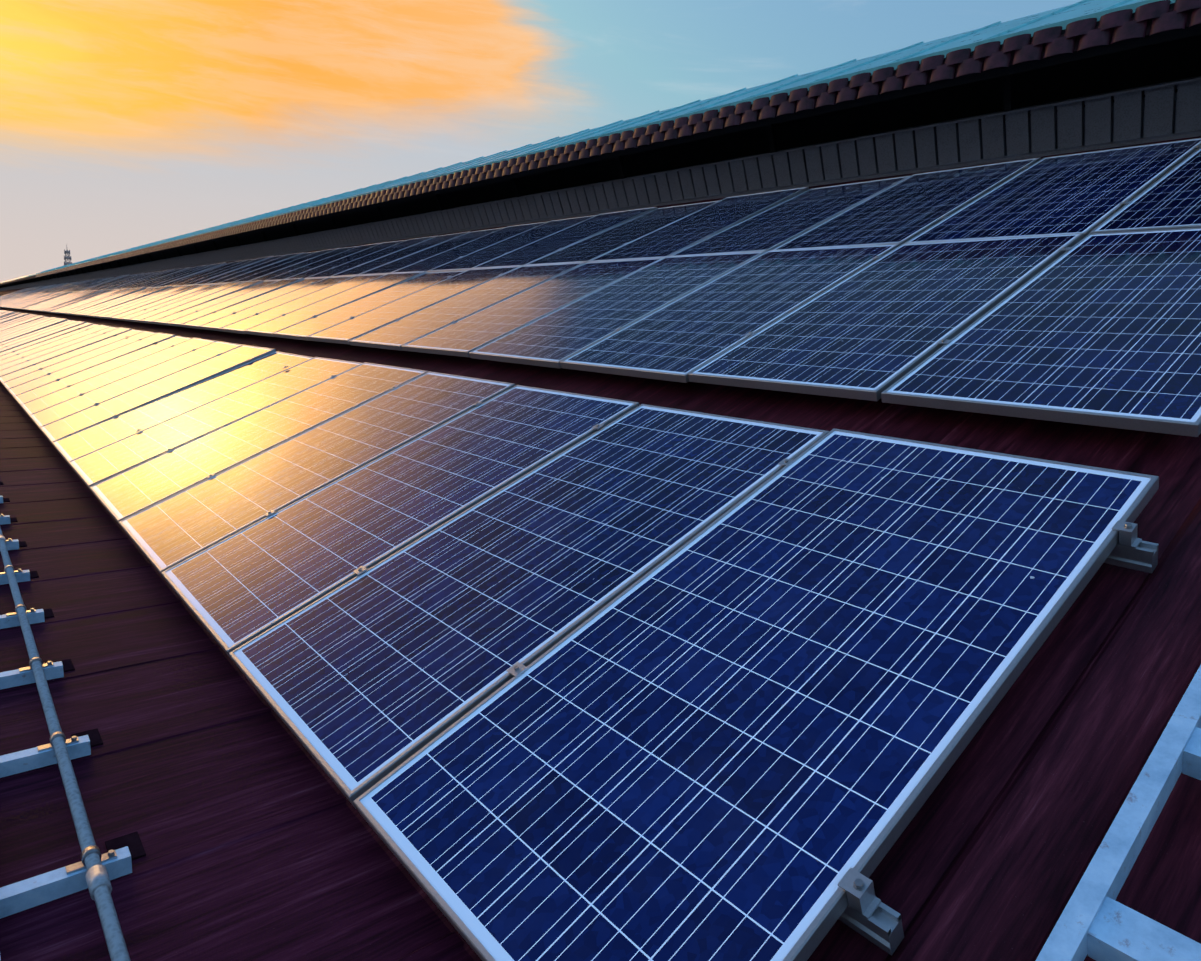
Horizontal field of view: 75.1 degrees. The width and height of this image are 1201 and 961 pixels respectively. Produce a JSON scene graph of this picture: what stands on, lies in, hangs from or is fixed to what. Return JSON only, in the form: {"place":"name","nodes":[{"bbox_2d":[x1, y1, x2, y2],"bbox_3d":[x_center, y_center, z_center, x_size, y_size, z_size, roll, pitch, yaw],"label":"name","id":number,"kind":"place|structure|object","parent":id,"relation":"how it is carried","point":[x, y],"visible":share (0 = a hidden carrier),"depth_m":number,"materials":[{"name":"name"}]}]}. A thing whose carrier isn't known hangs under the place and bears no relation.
{"place":"outdoors","nodes":[
{"label":"outdoors","id":0,"kind":"place"},
{"bbox_2d":[0,0,1081,281],"label":"sky","id":1,"kind":"structure","parent":0,"point":[125,124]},
{"label":"ground","id":2,"kind":"structure","parent":0,"visible":0},
{"bbox_2d":[64,250,71,265],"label":"telecom tower","id":3,"kind":"structure","parent":2,"relation":"on","point":[67,258],"depth_m":722.90,"materials":[{"name":"metal"}]},
{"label":"factory","id":4,"kind":"object","parent":2,"relation":"on","visible":0},
{"bbox_2d":[0,383,473,960],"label":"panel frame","id":5,"kind":"object","parent":4,"relation":"on","point":[168,791],"visible":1,"depth_m":2.00,"materials":[{"name":"metal"}]},
{"bbox_2d":[0,136,1200,960],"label":"roof sheet","id":6,"kind":"object","parent":4,"relation":"on","point":[990,854],"visible":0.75,"depth_m":1.62,"materials":[{"name":"brown metal"}]},
{"bbox_2d":[0,76,1200,290],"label":"wall","id":7,"kind":"structure","parent":6,"relation":"on","point":[1158,112],"depth_m":7.83,"materials":[{"name":"grey metal"}]},
{"bbox_2d":[838,541,1158,955],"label":"mounting rails","id":8,"kind":"object","parent":6,"relation":"on","point":[881,927],"visible":0.02,"depth_m":1.32,"materials":[{"name":"metal"}]},
{"bbox_2d":[1,145,1200,918],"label":"panel clamps","id":9,"kind":"object","parent":8,"relation":"attached to","point":[859,889],"visible":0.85,"depth_m":1.90,"materials":[{"name":"metal"}]},
{"bbox_2d":[0,315,43,330],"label":"solar panel","id":10,"kind":"object","parent":9,"relation":"attached to","point":[31,319],"visible":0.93,"depth_m":22.55,"materials":[{"name":"glass"}]},
{"bbox_2d":[0,316,46,332],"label":"solar panel","id":11,"kind":"object","parent":9,"relation":"attached to","point":[23,324],"visible":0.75,"depth_m":21.85,"materials":[{"name":"glass"}]},
{"bbox_2d":[0,317,56,336],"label":"solar panel","id":12,"kind":"object","parent":9,"relation":"attached to","point":[24,327],"visible":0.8,"depth_m":20.28,"materials":[{"name":"glass"}]},
{"bbox_2d":[0,318,60,339],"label":"solar panel","id":13,"kind":"object","parent":9,"relation":"attached to","point":[31,327],"visible":0.7,"depth_m":19.53,"materials":[{"name":"glass"}]},
{"bbox_2d":[0,318,66,341],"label":"solar panel","id":14,"kind":"object","parent":9,"relation":"attached to","point":[33,329],"visible":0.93,"depth_m":18.67,"materials":[{"name":"glass"}]},
{"bbox_2d":[0,320,72,344],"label":"solar panel","id":15,"kind":"object","parent":9,"relation":"attached to","point":[33,332],"visible":0.65,"depth_m":17.98,"materials":[{"name":"glass"}]},
{"bbox_2d":[0,320,77,347],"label":"solar panel","id":16,"kind":"object","parent":9,"relation":"attached to","point":[34,335],"visible":0.57,"depth_m":17.25,"materials":[{"name":"glass"}]},
{"bbox_2d":[0,321,84,351],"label":"solar panel","id":17,"kind":"object","parent":9,"relation":"attached to","point":[40,336],"visible":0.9,"depth_m":16.38,"materials":[{"name":"glass"}]},
{"bbox_2d":[0,322,92,355],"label":"solar panel","id":18,"kind":"object","parent":9,"relation":"attached to","point":[59,333],"visible":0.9,"depth_m":15.62,"materials":[{"name":"glass"}]},
{"bbox_2d":[0,324,98,359],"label":"solar panel","id":19,"kind":"object","parent":9,"relation":"attached to","point":[13,353],"visible":0.55,"depth_m":14.91,"materials":[{"name":"glass"}]},
{"bbox_2d":[0,325,110,364],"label":"solar panel","id":20,"kind":"object","parent":9,"relation":"attached to","point":[53,343],"visible":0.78,"depth_m":14.12,"materials":[{"name":"glass"}]},
{"bbox_2d":[0,327,118,369],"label":"solar panel","id":21,"kind":"object","parent":9,"relation":"attached to","point":[42,352],"visible":0.6,"depth_m":13.34,"materials":[{"name":"glass"}]},
{"bbox_2d":[0,327,130,375],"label":"solar panel","id":22,"kind":"object","parent":9,"relation":"attached to","point":[47,356],"visible":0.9,"depth_m":12.51,"materials":[{"name":"glass"}]},
{"bbox_2d":[39,290,102,311],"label":"solar panel","id":23,"kind":"object","parent":9,"relation":"attached to","point":[72,299],"visible":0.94,"depth_m":26.48,"materials":[{"name":"glass"}]},
{"bbox_2d":[0,329,142,382],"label":"solar panel","id":24,"kind":"object","parent":9,"relation":"attached to","point":[59,358],"visible":0.81,"depth_m":11.77,"materials":[{"name":"glass"}]},
{"bbox_2d":[2,331,155,388],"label":"solar panel","id":25,"kind":"object","parent":9,"relation":"attached to","point":[14,382],"visible":0.73,"depth_m":11.00,"materials":[{"name":"glass"}]},
{"bbox_2d":[45,289,113,311],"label":"solar panel","id":26,"kind":"object","parent":9,"relation":"attached to","point":[78,300],"visible":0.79,"depth_m":25.01,"materials":[{"name":"glass"}]},
{"bbox_2d":[49,289,117,312],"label":"solar panel","id":27,"kind":"object","parent":9,"relation":"attached to","point":[51,311],"visible":0.54,"depth_m":24.33,"materials":[{"name":"glass"}]},
{"bbox_2d":[53,289,121,313],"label":"solar panel","id":28,"kind":"object","parent":9,"relation":"attached to","point":[85,301],"visible":0.52,"depth_m":23.56,"materials":[{"name":"glass"}]},
{"bbox_2d":[7,332,174,398],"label":"solar panel","id":29,"kind":"object","parent":9,"relation":"attached to","point":[87,363],"visible":0.88,"depth_m":10.23,"materials":[{"name":"glass"}]},
{"bbox_2d":[56,288,130,313],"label":"solar panel","id":30,"kind":"object","parent":9,"relation":"attached to","point":[58,312],"visible":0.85,"depth_m":22.75,"materials":[{"name":"glass"}]},
{"bbox_2d":[61,288,135,313],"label":"solar panel","id":31,"kind":"object","parent":9,"relation":"attached to","point":[66,311],"visible":0.67,"depth_m":22.01,"materials":[{"name":"glass"}]},
{"bbox_2d":[13,335,190,405],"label":"solar panel","id":32,"kind":"object","parent":9,"relation":"attached to","point":[50,387],"visible":0.71,"depth_m":9.49,"materials":[{"name":"glass"}]},
{"bbox_2d":[65,287,145,314],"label":"solar panel","id":33,"kind":"object","parent":9,"relation":"attached to","point":[108,299],"visible":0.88,"depth_m":21.19,"materials":[{"name":"glass"}]},
{"bbox_2d":[70,287,153,314],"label":"solar panel","id":34,"kind":"object","parent":9,"relation":"attached to","point":[100,304],"visible":0.69,"depth_m":20.50,"materials":[{"name":"glass"}]},
{"bbox_2d":[76,287,158,315],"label":"solar panel","id":35,"kind":"object","parent":9,"relation":"attached to","point":[95,308],"visible":0.48,"depth_m":19.77,"materials":[{"name":"glass"}]},
{"bbox_2d":[21,337,214,416],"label":"solar panel","id":36,"kind":"object","parent":9,"relation":"attached to","point":[90,384],"visible":0.79,"depth_m":8.71,"materials":[{"name":"glass"}]},
{"bbox_2d":[81,286,171,316],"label":"solar panel","id":37,"kind":"object","parent":9,"relation":"attached to","point":[127,299],"visible":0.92,"depth_m":18.94,"materials":[{"name":"glass"}]},
{"bbox_2d":[88,286,178,316],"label":"solar panel","id":38,"kind":"object","parent":9,"relation":"attached to","point":[122,304],"visible":0.62,"depth_m":18.23,"materials":[{"name":"glass"}]},
{"bbox_2d":[29,341,241,429],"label":"solar panel","id":39,"kind":"object","parent":9,"relation":"attached to","point":[48,415],"visible":0.88,"depth_m":7.95,"materials":[{"name":"glass"}]},
{"bbox_2d":[109,269,172,289],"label":"solar panel","id":40,"kind":"object","parent":9,"relation":"attached to","point":[141,279],"visible":0.65,"depth_m":26.02,"materials":[{"name":"glass"}]},
{"bbox_2d":[94,285,189,317],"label":"solar panel","id":41,"kind":"object","parent":9,"relation":"attached to","point":[138,302],"visible":0.65,"depth_m":17.48,"materials":[{"name":"glass"}]},
{"bbox_2d":[117,268,179,288],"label":"solar panel","id":42,"kind":"object","parent":9,"relation":"attached to","point":[148,278],"visible":0.48,"depth_m":25.32,"materials":[{"name":"glass"}]},
{"bbox_2d":[102,284,203,318],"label":"solar panel","id":43,"kind":"object","parent":9,"relation":"attached to","point":[107,316],"visible":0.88,"depth_m":16.68,"materials":[{"name":"glass"}]},
{"bbox_2d":[121,267,189,288],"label":"solar panel","id":44,"kind":"object","parent":9,"relation":"attached to","point":[180,269],"visible":0.62,"depth_m":24.50,"materials":[{"name":"glass"}]},
{"bbox_2d":[39,345,275,442],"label":"solar panel","id":45,"kind":"object","parent":9,"relation":"attached to","point":[78,421],"visible":0.94,"depth_m":7.16,"materials":[{"name":"glass"}]},
{"bbox_2d":[130,267,193,287],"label":"solar panel","id":46,"kind":"object","parent":9,"relation":"attached to","point":[161,277],"visible":0.35,"depth_m":23.85,"materials":[{"name":"glass"}]},
{"bbox_2d":[110,284,215,319],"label":"solar panel","id":47,"kind":"object","parent":9,"relation":"attached to","point":[149,305],"visible":0.81,"depth_m":15.94,"materials":[{"name":"glass"}]},
{"bbox_2d":[134,265,204,287],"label":"solar panel","id":48,"kind":"object","parent":9,"relation":"attached to","point":[167,277],"visible":0.5,"depth_m":23.04,"materials":[{"name":"glass"}]},
{"bbox_2d":[119,284,223,320],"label":"solar panel","id":49,"kind":"object","parent":9,"relation":"attached to","point":[129,316],"visible":0.52,"depth_m":15.20,"materials":[{"name":"glass"}]},
{"bbox_2d":[143,264,212,287],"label":"solar panel","id":50,"kind":"object","parent":9,"relation":"attached to","point":[178,275],"visible":0.56,"depth_m":22.25,"materials":[{"name":"glass"}]},
{"bbox_2d":[52,351,313,464],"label":"solar panel","id":51,"kind":"object","parent":9,"relation":"attached to","point":[104,433],"visible":0.73,"depth_m":6.43,"materials":[{"name":"glass"}]},
{"bbox_2d":[147,262,225,287],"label":"solar panel","id":52,"kind":"object","parent":9,"relation":"attached to","point":[190,273],"visible":0.83,"depth_m":21.43,"materials":[{"name":"glass"}]},
{"bbox_2d":[128,281,245,321],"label":"solar panel","id":53,"kind":"object","parent":9,"relation":"attached to","point":[181,302],"visible":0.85,"depth_m":14.41,"materials":[{"name":"glass"}]},
{"bbox_2d":[156,262,231,286],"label":"solar panel","id":54,"kind":"object","parent":9,"relation":"attached to","point":[165,284],"visible":0.35,"depth_m":20.81,"materials":[{"name":"glass"}]},
{"bbox_2d":[139,280,262,323],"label":"solar panel","id":55,"kind":"object","parent":9,"relation":"attached to","point":[226,291],"visible":0.88,"depth_m":13.64,"materials":[{"name":"glass"}]},
{"bbox_2d":[166,260,245,285],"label":"solar panel","id":56,"kind":"object","parent":9,"relation":"attached to","point":[203,273],"visible":0.52,"depth_m":20.02,"materials":[{"name":"glass"}]},
{"bbox_2d":[173,259,254,285],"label":"solar panel","id":57,"kind":"object","parent":9,"relation":"attached to","point":[209,274],"visible":0.52,"depth_m":19.26,"materials":[{"name":"glass"}]},
{"bbox_2d":[68,357,361,489],"bbox_3d":[-2.786,-0.490,5.726,1.956,0.040,0.992,-33,29,-31],"label":"solar panel","id":58,"kind":"object","parent":9,"relation":"attached to","point":[92,468],"visible":0.83,"depth_m":5.64,"materials":[{"name":"glass"}]},
{"bbox_2d":[152,280,278,324],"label":"solar panel","id":59,"kind":"object","parent":9,"relation":"attached to","point":[165,319],"visible":0.73,"depth_m":12.90,"materials":[{"name":"glass"}]},
{"bbox_2d":[184,256,272,284],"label":"solar panel","id":60,"kind":"object","parent":9,"relation":"attached to","point":[227,270],"visible":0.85,"depth_m":18.42,"materials":[{"name":"glass"}]},
{"bbox_2d":[166,278,303,326],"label":"solar panel","id":61,"kind":"object","parent":9,"relation":"attached to","point":[230,302],"visible":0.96,"depth_m":12.12,"materials":[{"name":"glass"}]},
{"bbox_2d":[193,254,287,284],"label":"solar panel","id":62,"kind":"object","parent":9,"relation":"attached to","point":[237,270],"visible":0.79,"depth_m":17.70,"materials":[{"name":"glass"}]},
{"bbox_2d":[181,277,327,328],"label":"solar panel","id":63,"kind":"object","parent":9,"relation":"attached to","point":[213,316],"visible":0.75,"depth_m":11.38,"materials":[{"name":"glass"}]},
{"bbox_2d":[206,252,303,283],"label":"solar panel","id":64,"kind":"object","parent":9,"relation":"attached to","point":[254,268],"visible":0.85,"depth_m":16.94,"materials":[{"name":"glass"}]},
{"bbox_2d":[90,362,427,525],"bbox_3d":[-2.139,-0.320,4.966,1.956,0.040,0.992,-33,30,-30],"label":"solar panel","id":65,"kind":"object","parent":9,"relation":"attached to","point":[140,487],"visible":0.94,"depth_m":4.87,"materials":[{"name":"glass"}]},
{"bbox_2d":[217,251,317,283],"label":"solar panel","id":66,"kind":"object","parent":9,"relation":"attached to","point":[264,268],"visible":0.6,"depth_m":16.21,"materials":[{"name":"glass"}]},
{"bbox_2d":[199,276,353,330],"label":"solar panel","id":67,"kind":"object","parent":9,"relation":"attached to","point":[217,324],"visible":0.85,"depth_m":10.62,"materials":[{"name":"glass"}]},
{"bbox_2d":[234,248,338,281],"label":"solar panel","id":68,"kind":"object","parent":9,"relation":"attached to","point":[282,266],"visible":0.67,"depth_m":15.43,"materials":[{"name":"glass"}]},
{"bbox_2d":[220,274,385,333],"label":"solar panel","id":69,"kind":"object","parent":9,"relation":"attached to","point":[240,326],"visible":0.71,"depth_m":9.87,"materials":[{"name":"glass"}]},
{"bbox_2d":[250,246,357,280],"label":"solar panel","id":70,"kind":"object","parent":9,"relation":"attached to","point":[300,264],"visible":0.52,"depth_m":14.71,"materials":[{"name":"glass"}]},
{"bbox_2d":[119,371,515,578],"bbox_3d":[-1.491,-0.144,4.210,1.956,0.040,0.992,-33,30,-30],"label":"solar panel","id":71,"kind":"object","parent":9,"relation":"attached to","point":[176,529],"visible":0.94,"depth_m":4.09,"materials":[{"name":"glass"}]},
{"bbox_2d":[264,242,383,280],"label":"solar panel","id":72,"kind":"object","parent":9,"relation":"attached to","point":[320,263],"visible":0.77,"depth_m":13.91,"materials":[{"name":"glass"}]},
{"bbox_2d":[244,271,425,336],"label":"solar panel","id":73,"kind":"object","parent":9,"relation":"attached to","point":[269,327],"visible":0.85,"depth_m":9.08,"materials":[{"name":"glass"}]},
{"bbox_2d":[286,240,405,278],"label":"solar panel","id":74,"kind":"object","parent":9,"relation":"attached to","point":[340,261],"visible":0.54,"depth_m":13.19,"materials":[{"name":"glass"}]},
{"bbox_2d":[272,270,466,340],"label":"solar panel","id":75,"kind":"object","parent":9,"relation":"attached to","point":[303,330],"visible":0.77,"depth_m":8.33,"materials":[{"name":"glass"}]},
{"bbox_2d":[305,235,437,278],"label":"solar panel","id":76,"kind":"object","parent":9,"relation":"attached to","point":[367,258],"visible":0.83,"depth_m":12.38,"materials":[{"name":"glass"}]},
{"bbox_2d":[161,385,639,658],"bbox_3d":[-0.842,0.034,3.454,1.956,0.040,0.992,-33,30,-31],"label":"solar panel","id":77,"kind":"object","parent":9,"relation":"attached to","point":[241,587],"visible":0.96,"depth_m":3.31,"materials":[{"name":"glass"}]},
{"bbox_2d":[330,231,470,276],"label":"solar panel","id":78,"kind":"object","parent":9,"relation":"attached to","point":[391,257],"visible":0.81,"depth_m":11.61,"materials":[{"name":"glass"}]},
{"bbox_2d":[307,266,520,343],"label":"solar panel","id":79,"kind":"object","parent":9,"relation":"attached to","point":[345,332],"visible":0.9,"depth_m":7.55,"materials":[{"name":"glass"}]},
{"bbox_2d":[359,227,504,274],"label":"solar panel","id":80,"kind":"object","parent":9,"relation":"attached to","point":[395,265],"visible":0.73,"depth_m":10.88,"materials":[{"name":"glass"}]},
{"bbox_2d":[349,262,585,350],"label":"solar panel","id":81,"kind":"object","parent":9,"relation":"attached to","point":[397,334],"visible":0.9,"depth_m":6.79,"materials":[{"name":"glass"}]},
{"bbox_2d":[391,221,548,272],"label":"solar panel","id":82,"kind":"object","parent":9,"relation":"attached to","point":[442,258],"visible":0.69,"depth_m":10.12,"materials":[{"name":"glass"}]},
{"bbox_2d":[427,215,595,271],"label":"solar panel","id":83,"kind":"object","parent":9,"relation":"attached to","point":[489,253],"visible":0.71,"depth_m":9.34,"materials":[{"name":"glass"}]},
{"bbox_2d":[229,404,828,807],"bbox_3d":[-0.193,0.211,2.697,1.956,0.042,0.992,-33,30,-31],"label":"solar panel","id":84,"kind":"object","parent":9,"relation":"attached to","point":[365,681],"visible":0.94,"depth_m":2.52,"materials":[{"name":"glass"}]},
{"bbox_2d":[401,257,663,356],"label":"solar panel","id":85,"kind":"object","parent":9,"relation":"attached to","point":[464,336],"visible":0.88,"depth_m":6.02,"materials":[{"name":"glass"}]},
{"bbox_2d":[471,207,656,268],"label":"solar panel","id":86,"kind":"object","parent":9,"relation":"attached to","point":[563,238],"visible":0.83,"depth_m":8.57,"materials":[{"name":"glass"}]},
{"bbox_2d":[469,251,765,368],"bbox_3d":[0.145,-1.217,5.362,1.956,0.040,0.992,-33,30,-30],"label":"solar panel","id":87,"kind":"object","parent":9,"relation":"attached to","point":[553,339],"visible":0.96,"depth_m":5.25,"materials":[{"name":"glass"}]},
{"bbox_2d":[525,200,719,264],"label":"solar panel","id":88,"kind":"object","parent":9,"relation":"attached to","point":[598,245],"visible":0.75,"depth_m":7.83,"materials":[{"name":"glass"}]},
{"bbox_2d":[588,187,808,261],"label":"solar panel","id":89,"kind":"object","parent":9,"relation":"attached to","point":[674,237],"visible":0.81,"depth_m":7.04,"materials":[{"name":"glass"}]},
{"bbox_2d":[560,244,899,382],"bbox_3d":[0.793,-1.040,4.605,1.956,0.042,0.992,-34,30,-30],"label":"solar panel","id":90,"kind":"object","parent":9,"relation":"attached to","point":[679,339],"visible":0.94,"depth_m":4.48,"materials":[{"name":"glass"}]},
{"bbox_2d":[353,429,1158,960],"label":"solar panel","id":91,"kind":"object","parent":9,"relation":"attached to","point":[747,727],"visible":0.96,"depth_m":1.74,"materials":[{"name":"glass"}]},
{"bbox_2d":[670,176,908,255],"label":"solar panel","id":92,"kind":"object","parent":9,"relation":"attached to","point":[773,227],"visible":0.73,"depth_m":6.29,"materials":[{"name":"glass"}]},
{"bbox_2d":[688,233,1084,400],"bbox_3d":[1.441,-0.867,3.847,1.956,0.040,0.992,-33,30,-31],"label":"solar panel","id":93,"kind":"object","parent":9,"relation":"attached to","point":[873,330],"visible":0.94,"depth_m":3.69,"materials":[{"name":"glass"}]},
{"bbox_2d":[772,157,1040,249],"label":"solar panel","id":94,"kind":"object","parent":9,"relation":"attached to","point":[907,209],"visible":0.79,"depth_m":5.52,"materials":[{"name":"glass"}]},
{"bbox_2d":[881,228,1200,436],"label":"solar panel","id":95,"kind":"object","parent":9,"relation":"attached to","point":[1099,329],"visible":1,"depth_m":2.91,"materials":[{"name":"glass"}]},
{"bbox_2d":[905,138,1200,242],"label":"solar panel","id":96,"kind":"object","parent":9,"relation":"attached to","point":[1086,193],"visible":0.81,"depth_m":4.75,"materials":[{"name":"glass"}]},
{"bbox_2d":[1090,147,1200,233],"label":"solar panel","id":97,"kind":"object","parent":9,"relation":"attached to","point":[1171,199],"visible":0.8,"depth_m":4.04,"materials":[{"name":"glass"}]},
{"bbox_2d":[1036,665,1200,960],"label":"cable ladder","id":98,"kind":"object","parent":6,"relation":"on","point":[1096,921],"visible":1,"depth_m":1.21,"materials":[{"name":"metal"}]},
{"bbox_2d":[0,34,1200,287],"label":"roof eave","id":99,"kind":"object","parent":4,"relation":"on","point":[1172,60],"visible":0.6,"depth_m":8.13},
{"bbox_2d":[0,0,1200,285],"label":"roof tiles","id":100,"kind":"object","parent":99,"relation":"on","point":[1082,30],"depth_m":7.47,"materials":[{"name":"red tile"}]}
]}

